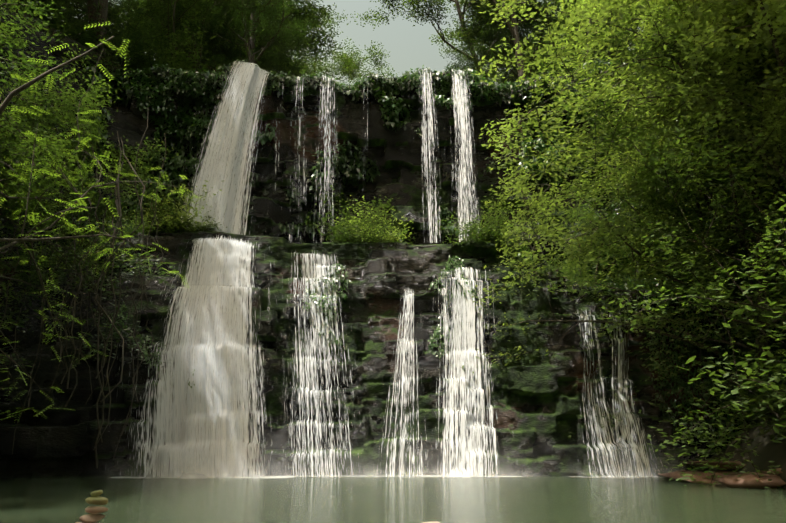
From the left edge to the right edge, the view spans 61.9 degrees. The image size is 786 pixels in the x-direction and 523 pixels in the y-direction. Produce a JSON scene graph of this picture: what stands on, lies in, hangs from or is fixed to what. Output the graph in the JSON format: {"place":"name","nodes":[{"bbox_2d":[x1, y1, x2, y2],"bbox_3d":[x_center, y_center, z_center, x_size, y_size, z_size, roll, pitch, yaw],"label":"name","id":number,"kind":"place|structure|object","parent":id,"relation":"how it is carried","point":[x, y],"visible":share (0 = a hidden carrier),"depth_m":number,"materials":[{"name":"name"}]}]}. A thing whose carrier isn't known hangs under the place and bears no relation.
{"place":"outdoors","nodes":[
{"label":"outdoors","id":0,"kind":"place"},
{"bbox_2d":[80,0,642,85],"label":"sky","id":1,"kind":"structure","parent":0,"point":[409,46],"materials":[{"name":"grey"}]},
{"bbox_2d":[0,0,785,488],"bbox_3d":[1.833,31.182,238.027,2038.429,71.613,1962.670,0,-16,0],"label":"terrain","id":2,"kind":"structure","parent":0,"point":[768,452],"depth_m":17.30,"materials":[{"name":"brown soil"}]},
{"bbox_2d":[0,165,30,330],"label":"tree","id":3,"kind":"object","parent":2,"relation":"on","point":[10,289],"visible":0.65,"depth_m":16.69,"materials":[{"name":"green plant"}]},
{"bbox_2d":[0,169,47,223],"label":"tree","id":4,"kind":"object","parent":2,"relation":"on","point":[12,192],"visible":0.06,"depth_m":20.01,"materials":[{"name":"green plant"}]},
{"bbox_2d":[14,0,61,15],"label":"tree","id":5,"kind":"object","parent":2,"relation":"on","point":[42,1],"visible":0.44,"depth_m":26.92,"materials":[{"name":"green plant"}]},
{"bbox_2d":[6,0,84,35],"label":"tree","id":6,"kind":"object","parent":2,"relation":"on","point":[56,18],"visible":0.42,"depth_m":27.54,"materials":[{"name":"green plant"}]},
{"bbox_2d":[12,0,78,23],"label":"tree","id":7,"kind":"object","parent":2,"relation":"on","point":[58,9],"visible":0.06,"depth_m":28.55,"materials":[{"name":"green plant"}]},
{"bbox_2d":[55,0,99,20],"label":"tree","id":8,"kind":"object","parent":2,"relation":"on","point":[68,2],"visible":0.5,"depth_m":42.80,"materials":[{"name":"green plant"}]},
{"bbox_2d":[47,7,111,44],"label":"tree","id":9,"kind":"object","parent":2,"relation":"on","point":[74,34],"visible":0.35,"depth_m":29.01,"materials":[{"name":"green plant"}]},
{"bbox_2d":[44,0,122,51],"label":"tree","id":10,"kind":"object","parent":2,"relation":"on","point":[81,8],"visible":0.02,"depth_m":46.71,"materials":[{"name":"green plant"}]},
{"bbox_2d":[35,12,133,72],"bbox_3d":[-13.851,-8.387,27.602,4.716,2.742,4.640,-9,-18,28],"label":"tree","id":11,"kind":"object","parent":2,"relation":"on","point":[100,60],"visible":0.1,"depth_m":27.11,"materials":[{"name":"green plant"}]},
{"bbox_2d":[33,0,139,36],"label":"tree","id":12,"kind":"object","parent":2,"relation":"on","point":[108,14],"visible":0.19,"depth_m":39.59,"materials":[{"name":"green plant"}]},
{"bbox_2d":[0,0,178,410],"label":"tree","id":13,"kind":"object","parent":2,"relation":"on","point":[31,63],"visible":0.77,"depth_m":16.65,"materials":[{"name":"green plant"}]},
{"bbox_2d":[50,4,128,55],"bbox_3d":[-14.524,-10.262,30.720,3.850,2.307,3.487,10,-18,-31],"label":"tree","id":14,"kind":"object","parent":2,"relation":"on","point":[114,31],"visible":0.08,"depth_m":30.09,"materials":[{"name":"green plant"}]},
{"bbox_2d":[55,20,123,59],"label":"tree","id":15,"kind":"object","parent":2,"relation":"on","point":[93,37],"visible":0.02,"depth_m":30.72,"materials":[{"name":"green plant"}]},
{"bbox_2d":[49,0,132,41],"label":"tree","id":16,"kind":"object","parent":2,"relation":"on","point":[107,15],"visible":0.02,"depth_m":46.01,"materials":[{"name":"green plant"}]},
{"bbox_2d":[75,490,107,522],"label":"stacked stones","id":17,"kind":"object","parent":2,"relation":"on","point":[94,516],"visible":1,"depth_m":3.11,"materials":[{"name":"brown stone"}]},
{"bbox_2d":[87,0,97,35],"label":"tree","id":18,"kind":"object","parent":2,"relation":"on","point":[92,7],"visible":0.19,"depth_m":32.79,"materials":[{"name":"brown plant"}]},
{"bbox_2d":[73,218,123,258],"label":"ledge shrub","id":19,"kind":"object","parent":2,"relation":"on","point":[100,237],"depth_m":24.39,"materials":[{"name":"green plant"}]},
{"bbox_2d":[0,21,200,422],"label":"tree","id":20,"kind":"object","parent":2,"relation":"on","point":[3,106],"visible":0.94,"depth_m":13.08,"materials":[{"name":"green plant"}]},
{"bbox_2d":[53,0,169,59],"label":"tree","id":21,"kind":"object","parent":2,"relation":"on","point":[86,12],"depth_m":48.40,"materials":[{"name":"green plant"}]},
{"bbox_2d":[64,0,175,73],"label":"tree","id":22,"kind":"object","parent":2,"relation":"on","point":[130,47],"visible":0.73,"depth_m":29.27,"materials":[{"name":"green plant"}]},
{"bbox_2d":[111,41,152,71],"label":"shrub","id":23,"kind":"object","parent":2,"relation":"on","point":[140,60],"visible":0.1,"depth_m":30.50,"materials":[{"name":"green plant"}]},
{"bbox_2d":[87,24,198,70],"bbox_3d":[-12.048,-9.709,32.332,5.048,2.983,5.131,-1,-16,2],"label":"shrub","id":24,"kind":"object","parent":2,"relation":"on","point":[159,39],"visible":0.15,"depth_m":32.03,"materials":[{"name":"green plant"}]},
{"bbox_2d":[65,0,223,72],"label":"tree","id":25,"kind":"object","parent":2,"relation":"on","point":[110,5],"visible":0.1,"depth_m":42.24,"materials":[{"name":"green plant"}]},
{"bbox_2d":[111,17,224,74],"bbox_3d":[-10.873,-9.852,31.447,5.849,3.456,5.945,7,-17,-24],"label":"shrub","id":26,"kind":"object","parent":2,"relation":"on","point":[174,58],"visible":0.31,"depth_m":30.42,"materials":[{"name":"green plant"}]},
{"bbox_2d":[111,0,226,66],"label":"tree","id":27,"kind":"object","parent":2,"relation":"on","point":[166,10],"visible":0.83,"depth_m":33.88,"materials":[{"name":"green plant"}]},
{"bbox_2d":[109,0,268,71],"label":"tree","id":28,"kind":"object","parent":2,"relation":"on","point":[219,18],"visible":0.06,"depth_m":43.94,"materials":[{"name":"green plant"}]},
{"bbox_2d":[146,23,281,72],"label":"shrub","id":29,"kind":"object","parent":2,"relation":"on","point":[263,60],"visible":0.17,"depth_m":46.45,"materials":[{"name":"green plant"}]},
{"bbox_2d":[156,30,272,73],"bbox_3d":[-8.691,-8.918,33.308,6.007,3.492,5.910,1,-16,-2],"label":"shrub","id":30,"kind":"object","parent":2,"relation":"on","point":[191,65],"visible":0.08,"depth_m":31.70,"materials":[{"name":"green plant"}]},
{"bbox_2d":[124,2,322,78],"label":"tree","id":31,"kind":"object","parent":2,"relation":"on","point":[296,69],"visible":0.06,"depth_m":52.27,"materials":[{"name":"green plant"}]},
{"bbox_2d":[127,0,331,76],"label":"tree","id":32,"kind":"object","parent":2,"relation":"on","point":[275,42],"visible":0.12,"depth_m":47.26,"materials":[{"name":"green plant"}]},
{"bbox_2d":[182,23,311,71],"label":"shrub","id":33,"kind":"object","parent":2,"relation":"on","point":[272,60],"depth_m":54.89,"materials":[{"name":"green plant"}]},
{"bbox_2d":[177,0,342,72],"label":"tree","id":34,"kind":"object","parent":2,"relation":"on","point":[305,12],"visible":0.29,"depth_m":42.50,"materials":[{"name":"green plant"}]},
{"bbox_2d":[234,34,292,76],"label":"bush","id":35,"kind":"object","parent":2,"relation":"on","point":[279,68],"visible":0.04,"depth_m":52.62,"materials":[{"name":"green plant"}]},
{"bbox_2d":[256,59,329,77],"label":"shrub","id":36,"kind":"object","parent":2,"relation":"on","point":[294,75],"depth_m":31.66,"materials":[{"name":"green plant"}]},
{"bbox_2d":[300,51,349,85],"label":"shrub","id":37,"kind":"object","parent":2,"relation":"on","point":[322,58],"visible":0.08,"depth_m":32.47,"materials":[{"name":"green plant"}]},
{"bbox_2d":[259,4,396,85],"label":"tree","id":38,"kind":"object","parent":2,"relation":"on","point":[349,67],"visible":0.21,"depth_m":61.97,"materials":[{"name":"green plant"}]},
{"bbox_2d":[0,475,785,522],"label":"water pool","id":39,"kind":"structure","parent":2,"relation":"on","point":[442,499],"depth_m":11.26,"materials":[{"name":"green liquid"}]},
{"bbox_2d":[86,60,662,477],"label":"waterfall streams","id":40,"kind":"object","parent":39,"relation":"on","point":[209,347],"visible":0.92,"depth_m":21.62,"materials":[{"name":"liquid"}]},
{"bbox_2d":[0,10,785,477],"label":"cliff rock","id":41,"kind":"object","parent":2,"relation":"on","point":[536,400],"visible":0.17,"depth_m":22.62,"materials":[{"name":"black stone"}]},
{"bbox_2d":[6,229,104,267],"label":"ledge shrub","id":42,"kind":"object","parent":41,"relation":"on","point":[64,251],"visible":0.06,"depth_m":23.21,"materials":[{"name":"green plant"}]},
{"bbox_2d":[0,0,126,253],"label":"tree","id":43,"kind":"object","parent":41,"relation":"on","point":[88,212],"visible":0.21,"depth_m":21.02,"materials":[{"name":"green plant"}]},
{"bbox_2d":[43,238,103,268],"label":"ledge shrub","id":44,"kind":"object","parent":41,"relation":"on","point":[79,257],"visible":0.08,"depth_m":23.36,"materials":[{"name":"green plant"}]},
{"bbox_2d":[21,218,131,274],"bbox_3d":[-10.740,-0.383,23.708,4.303,2.502,4.233,-6,-17,19],"label":"ledge shrub","id":45,"kind":"object","parent":41,"relation":"on","point":[81,254],"visible":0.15,"depth_m":22.86,"materials":[{"name":"green plant"}]},
{"bbox_2d":[0,48,165,468],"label":"hanging vines","id":46,"kind":"object","parent":41,"relation":"hanging from","point":[118,204],"visible":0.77,"depth_m":16.74,"materials":[{"name":"brown plant"}]},
{"bbox_2d":[0,0,177,299],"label":"tree","id":47,"kind":"object","parent":41,"relation":"on","point":[57,118],"visible":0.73,"depth_m":17.42,"materials":[{"name":"green plant"}]},
{"bbox_2d":[95,0,108,56],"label":"tree","id":48,"kind":"object","parent":41,"relation":"on","point":[103,12],"visible":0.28,"depth_m":29.49,"materials":[{"name":"brown plant"}]},
{"bbox_2d":[88,207,180,240],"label":"ledge shrub","id":49,"kind":"object","parent":41,"relation":"on","point":[140,229],"visible":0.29,"depth_m":24.34,"materials":[{"name":"green plant"}]},
{"bbox_2d":[133,180,209,234],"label":"ledge shrub","id":50,"kind":"object","parent":41,"relation":"on","point":[160,210],"visible":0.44,"depth_m":24.41,"materials":[{"name":"green plant"}]},
{"bbox_2d":[122,179,223,232],"bbox_3d":[-7.989,-2.031,25.095,4.082,2.412,4.149,14,-21,-40],"label":"ledge shrub","id":51,"kind":"object","parent":41,"relation":"on","point":[179,213],"visible":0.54,"depth_m":24.23,"materials":[{"name":"green plant"}]},
{"bbox_2d":[155,219,199,232],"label":"ledge shrub","id":52,"kind":"object","parent":41,"relation":"on","point":[174,228],"visible":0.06,"depth_m":24.77,"materials":[{"name":"green plant"}]},
{"bbox_2d":[170,211,226,232],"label":"ledge shrub","id":53,"kind":"object","parent":41,"relation":"on","point":[190,226],"visible":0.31,"depth_m":24.57,"materials":[{"name":"green plant"}]},
{"bbox_2d":[193,219,217,231],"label":"ledge shrub","id":54,"kind":"object","parent":41,"relation":"on","point":[201,226],"visible":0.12,"depth_m":24.77,"materials":[{"name":"green plant"}]},
{"bbox_2d":[128,0,287,73],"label":"tree","id":55,"kind":"object","parent":41,"relation":"on","point":[229,4],"visible":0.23,"depth_m":38.23,"materials":[{"name":"green plant"}]},
{"bbox_2d":[170,0,318,69],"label":"tree","id":56,"kind":"object","parent":41,"relation":"on","point":[258,27],"visible":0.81,"depth_m":33.89,"materials":[{"name":"green plant"}]},
{"bbox_2d":[326,219,370,242],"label":"ledge shrub","id":57,"kind":"object","parent":41,"relation":"on","point":[340,235],"visible":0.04,"depth_m":26.91,"materials":[{"name":"green plant"}]},
{"bbox_2d":[305,185,401,242],"bbox_3d":[-1.149,-1.651,26.429,4.124,2.397,4.057,-9,-18,30],"label":"ledge shrub","id":58,"kind":"object","parent":41,"relation":"on","point":[344,235],"visible":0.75,"depth_m":25.86,"materials":[{"name":"green plant"}]},
{"bbox_2d":[329,221,394,239],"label":"ledge shrub","id":59,"kind":"object","parent":41,"relation":"on","point":[357,230],"visible":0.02,"depth_m":27.09,"materials":[{"name":"green plant"}]},
{"bbox_2d":[322,195,420,244],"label":"ledge shrub","id":60,"kind":"object","parent":41,"relation":"on","point":[370,217],"visible":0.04,"depth_m":27.44,"materials":[{"name":"green plant"}]},
{"bbox_2d":[334,195,412,243],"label":"ledge shrub","id":61,"kind":"object","parent":41,"relation":"on","point":[388,234],"visible":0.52,"depth_m":25.83,"materials":[{"name":"green plant"}]},
{"bbox_2d":[377,228,408,241],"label":"ledge shrub","id":62,"kind":"object","parent":41,"relation":"on","point":[394,239],"visible":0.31,"depth_m":26.37,"materials":[{"name":"green plant"}]},
{"bbox_2d":[23,49,785,444],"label":"ivy","id":63,"kind":"object","parent":41,"relation":"on","point":[345,157],"visible":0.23,"depth_m":27.98,"materials":[{"name":"green plant"}]},
{"bbox_2d":[447,213,510,244],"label":"ledge shrub","id":64,"kind":"object","parent":41,"relation":"on","point":[479,232],"visible":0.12,"depth_m":26.17,"materials":[{"name":"green plant"}]},
{"bbox_2d":[435,191,524,246],"bbox_3d":[3.593,-1.494,26.186,3.531,2.087,3.589,-9,-18,30],"label":"ledge shrub","id":65,"kind":"object","parent":41,"relation":"on","point":[473,235],"visible":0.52,"depth_m":25.84,"materials":[{"name":"green plant"}]},
{"bbox_2d":[460,217,520,247],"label":"ledge shrub","id":66,"kind":"object","parent":41,"relation":"on","point":[499,231],"visible":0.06,"depth_m":26.27,"materials":[{"name":"green plant"}]},
{"bbox_2d":[486,218,517,244],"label":"ledge shrub","id":67,"kind":"object","parent":41,"relation":"on","point":[500,233],"visible":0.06,"depth_m":26.28,"materials":[{"name":"green plant"}]},
{"bbox_2d":[491,235,530,257],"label":"ledge shrub","id":68,"kind":"object","parent":41,"relation":"on","point":[500,247],"visible":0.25,"depth_m":26.14,"materials":[{"name":"green plant"}]},
{"bbox_2d":[502,237,529,256],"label":"ledge shrub","id":69,"kind":"object","parent":41,"relation":"on","point":[511,245],"visible":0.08,"depth_m":26.16,"materials":[{"name":"green plant"}]},
{"bbox_2d":[480,191,564,258],"bbox_3d":[5.436,-0.810,27.559,4.285,4.741,2.718,1,-16,-5],"label":"tree","id":70,"kind":"object","parent":41,"relation":"on","point":[528,239],"visible":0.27,"depth_m":27.17,"materials":[{"name":"green plant"}]},
{"bbox_2d":[438,0,616,86],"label":"tree","id":71,"kind":"object","parent":41,"relation":"on","point":[487,52],"visible":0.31,"depth_m":36.83,"materials":[{"name":"green plant"}]},
{"bbox_2d":[449,0,663,82],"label":"tree","id":72,"kind":"object","parent":41,"relation":"on","point":[477,28],"visible":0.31,"depth_m":35.77,"materials":[{"name":"green plant"}]},
{"bbox_2d":[523,250,589,279],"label":"ledge shrub","id":73,"kind":"object","parent":41,"relation":"on","point":[561,268],"visible":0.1,"depth_m":25.76,"materials":[{"name":"green plant"}]},
{"bbox_2d":[559,170,657,287],"bbox_3d":[8.704,-0.864,25.978,5.000,5.531,3.171,5,-16,-17],"label":"tree","id":74,"kind":"object","parent":41,"relation":"on","point":[576,215],"visible":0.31,"depth_m":26.09,"materials":[{"name":"green plant"}]},
{"bbox_2d":[564,4,715,67],"bbox_3d":[13.995,-11.430,33.182,9.251,7.736,9.717,5,-16,-16],"label":"tree","id":75,"kind":"object","parent":41,"relation":"on","point":[606,47],"visible":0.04,"depth_m":34.53,"materials":[{"name":"green plant"}]},
{"bbox_2d":[610,273,671,290],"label":"ledge shrub","id":76,"kind":"object","parent":41,"relation":"on","point":[633,283],"visible":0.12,"depth_m":25.06,"materials":[{"name":"green plant"}]},
{"bbox_2d":[603,141,687,287],"bbox_3d":[10.317,-1.070,27.271,4.077,7.112,6.428,4,-16,-14],"label":"tree","id":77,"kind":"object","parent":41,"relation":"on","point":[634,212],"visible":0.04,"depth_m":26.48,"materials":[{"name":"green plant"}]},
{"bbox_2d":[641,259,689,293],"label":"ledge shrub","id":78,"kind":"object","parent":41,"relation":"on","point":[666,283],"visible":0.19,"depth_m":24.61,"materials":[{"name":"green plant"}]},
{"bbox_2d":[598,52,785,295],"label":"tree","id":79,"kind":"object","parent":41,"relation":"on","point":[680,202],"visible":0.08,"depth_m":20.96,"materials":[{"name":"green plant"}]},
{"bbox_2d":[709,262,783,297],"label":"ledge shrub","id":80,"kind":"object","parent":41,"relation":"on","point":[742,285],"visible":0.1,"depth_m":22.97,"materials":[{"name":"green plant"}]},
{"bbox_2d":[709,259,785,298],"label":"ledge shrub","id":81,"kind":"object","parent":41,"relation":"on","point":[755,288],"visible":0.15,"depth_m":22.98,"materials":[{"name":"green plant"}]},
{"bbox_2d":[352,0,535,84],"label":"tree","id":82,"kind":"object","parent":2,"relation":"on","point":[433,14],"visible":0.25,"depth_m":43.04,"materials":[{"name":"green plant"}]},
{"bbox_2d":[445,25,560,86],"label":"tree","id":83,"kind":"object","parent":2,"relation":"on","point":[461,60],"visible":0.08,"depth_m":49.62,"materials":[{"name":"green plant"}]},
{"bbox_2d":[439,0,585,83],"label":"tree","id":84,"kind":"object","parent":2,"relation":"on","point":[461,5],"depth_m":52.67,"materials":[{"name":"green plant"}]},
{"bbox_2d":[473,0,608,77],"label":"tree","id":85,"kind":"object","parent":2,"relation":"on","point":[533,43],"depth_m":47.81,"materials":[{"name":"green plant"}]},
{"bbox_2d":[513,11,595,76],"bbox_3d":[8.780,-9.148,32.514,6.369,3.703,6.266,7,-17,-25],"label":"tree","id":86,"kind":"object","parent":2,"relation":"on","point":[550,69],"visible":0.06,"depth_m":31.04,"materials":[{"name":"green plant"}]},
{"bbox_2d":[517,19,623,79],"bbox_3d":[10.553,-10.000,36.743,6.120,6.771,3.882,-11,-19,34],"label":"tree","id":87,"kind":"object","parent":2,"relation":"on","point":[574,59],"visible":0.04,"depth_m":36.70,"materials":[{"name":"green plant"}]},
{"bbox_2d":[533,0,648,75],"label":"tree","id":88,"kind":"object","parent":2,"relation":"on","point":[558,6],"visible":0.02,"depth_m":44.59,"materials":[{"name":"green plant"}]},
{"bbox_2d":[555,0,643,58],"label":"tree","id":89,"kind":"object","parent":2,"relation":"on","point":[618,29],"depth_m":46.30,"materials":[{"name":"green plant"}]},
{"bbox_2d":[462,94,785,437],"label":"tree","id":90,"kind":"object","parent":2,"relation":"on","point":[523,188],"visible":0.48,"depth_m":20.82,"materials":[{"name":"green plant"}]},
{"bbox_2d":[470,0,785,215],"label":"tree","id":91,"kind":"object","parent":2,"relation":"on","point":[607,86],"visible":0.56,"depth_m":17.62,"materials":[{"name":"green plant"}]},
{"bbox_2d":[472,0,785,285],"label":"tree","id":92,"kind":"object","parent":2,"relation":"on","point":[770,9],"visible":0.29,"depth_m":18.05,"materials":[{"name":"green plant"}]},
{"bbox_2d":[609,1,672,46],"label":"tree","id":93,"kind":"object","parent":2,"relation":"on","point":[636,29],"depth_m":39.46,"materials":[{"name":"green plant"}]},
{"bbox_2d":[528,81,785,489],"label":"tree","id":94,"kind":"object","parent":2,"relation":"on","point":[702,295],"visible":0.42,"depth_m":15.68,"materials":[{"name":"green plant"}]},
{"bbox_2d":[538,0,785,179],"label":"tree","id":95,"kind":"object","parent":2,"relation":"on","point":[617,11],"visible":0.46,"depth_m":17.01,"materials":[{"name":"green plant"}]},
{"bbox_2d":[545,0,785,280],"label":"tree","id":96,"kind":"object","parent":2,"relation":"on","point":[644,56],"visible":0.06,"depth_m":19.10,"materials":[{"name":"green plant"}]},
{"bbox_2d":[568,0,785,418],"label":"tree","id":97,"kind":"object","parent":2,"relation":"on","point":[777,95],"visible":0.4,"depth_m":18.78,"materials":[{"name":"green plant"}]},
{"bbox_2d":[658,461,785,487],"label":"shelf rock","id":98,"kind":"object","parent":2,"relation":"on","point":[732,480],"visible":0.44,"depth_m":15.06,"materials":[{"name":"stone"}]},
{"bbox_2d":[662,58,785,259],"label":"tree","id":99,"kind":"object","parent":2,"relation":"on","point":[771,112],"visible":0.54,"depth_m":17.00,"materials":[{"name":"green plant"}]},
{"bbox_2d":[665,0,784,65],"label":"tree","id":100,"kind":"object","parent":2,"relation":"on","point":[734,25],"visible":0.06,"depth_m":18.90,"materials":[{"name":"green plant"}]},
{"bbox_2d":[679,267,785,442],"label":"shrub","id":101,"kind":"object","parent":2,"relation":"on","point":[781,397],"visible":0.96,"depth_m":13.06,"materials":[{"name":"green plant"}]},
{"bbox_2d":[691,380,778,452],"bbox_3d":[11.517,5.139,19.513,5.974,3.473,5.877,0,-16,0],"label":"shrub","id":102,"kind":"object","parent":2,"relation":"on","point":[735,433],"visible":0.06,"depth_m":18.46,"materials":[{"name":"green plant"}]},
{"bbox_2d":[699,120,785,294],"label":"feature tree","id":103,"kind":"object","parent":2,"relation":"on","point":[761,174],"visible":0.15,"depth_m":20.76,"materials":[{"name":"green plant"}]},
{"bbox_2d":[700,360,785,442],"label":"shrub","id":104,"kind":"object","parent":2,"relation":"on","point":[757,394],"visible":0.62,"depth_m":15.33,"materials":[{"name":"green plant"}]},
{"bbox_2d":[707,343,785,414],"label":"shrub","id":105,"kind":"object","parent":2,"relation":"on","point":[750,362],"visible":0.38,"depth_m":18.83,"materials":[{"name":"green plant"}]},
{"bbox_2d":[744,224,785,325],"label":"shrub","id":106,"kind":"object","parent":2,"relation":"on","point":[746,283],"visible":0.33,"depth_m":18.16,"materials":[{"name":"green plant"}]},
{"bbox_2d":[748,284,785,393],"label":"shrub","id":107,"kind":"object","parent":2,"relation":"on","point":[784,286],"visible":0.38,"depth_m":15.24,"materials":[{"name":"green plant"}]},
{"bbox_2d":[78,415,708,479],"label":"water splash","id":108,"kind":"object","parent":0,"point":[188,476],"depth_m":18.81,"materials":[{"name":"white liquid"}]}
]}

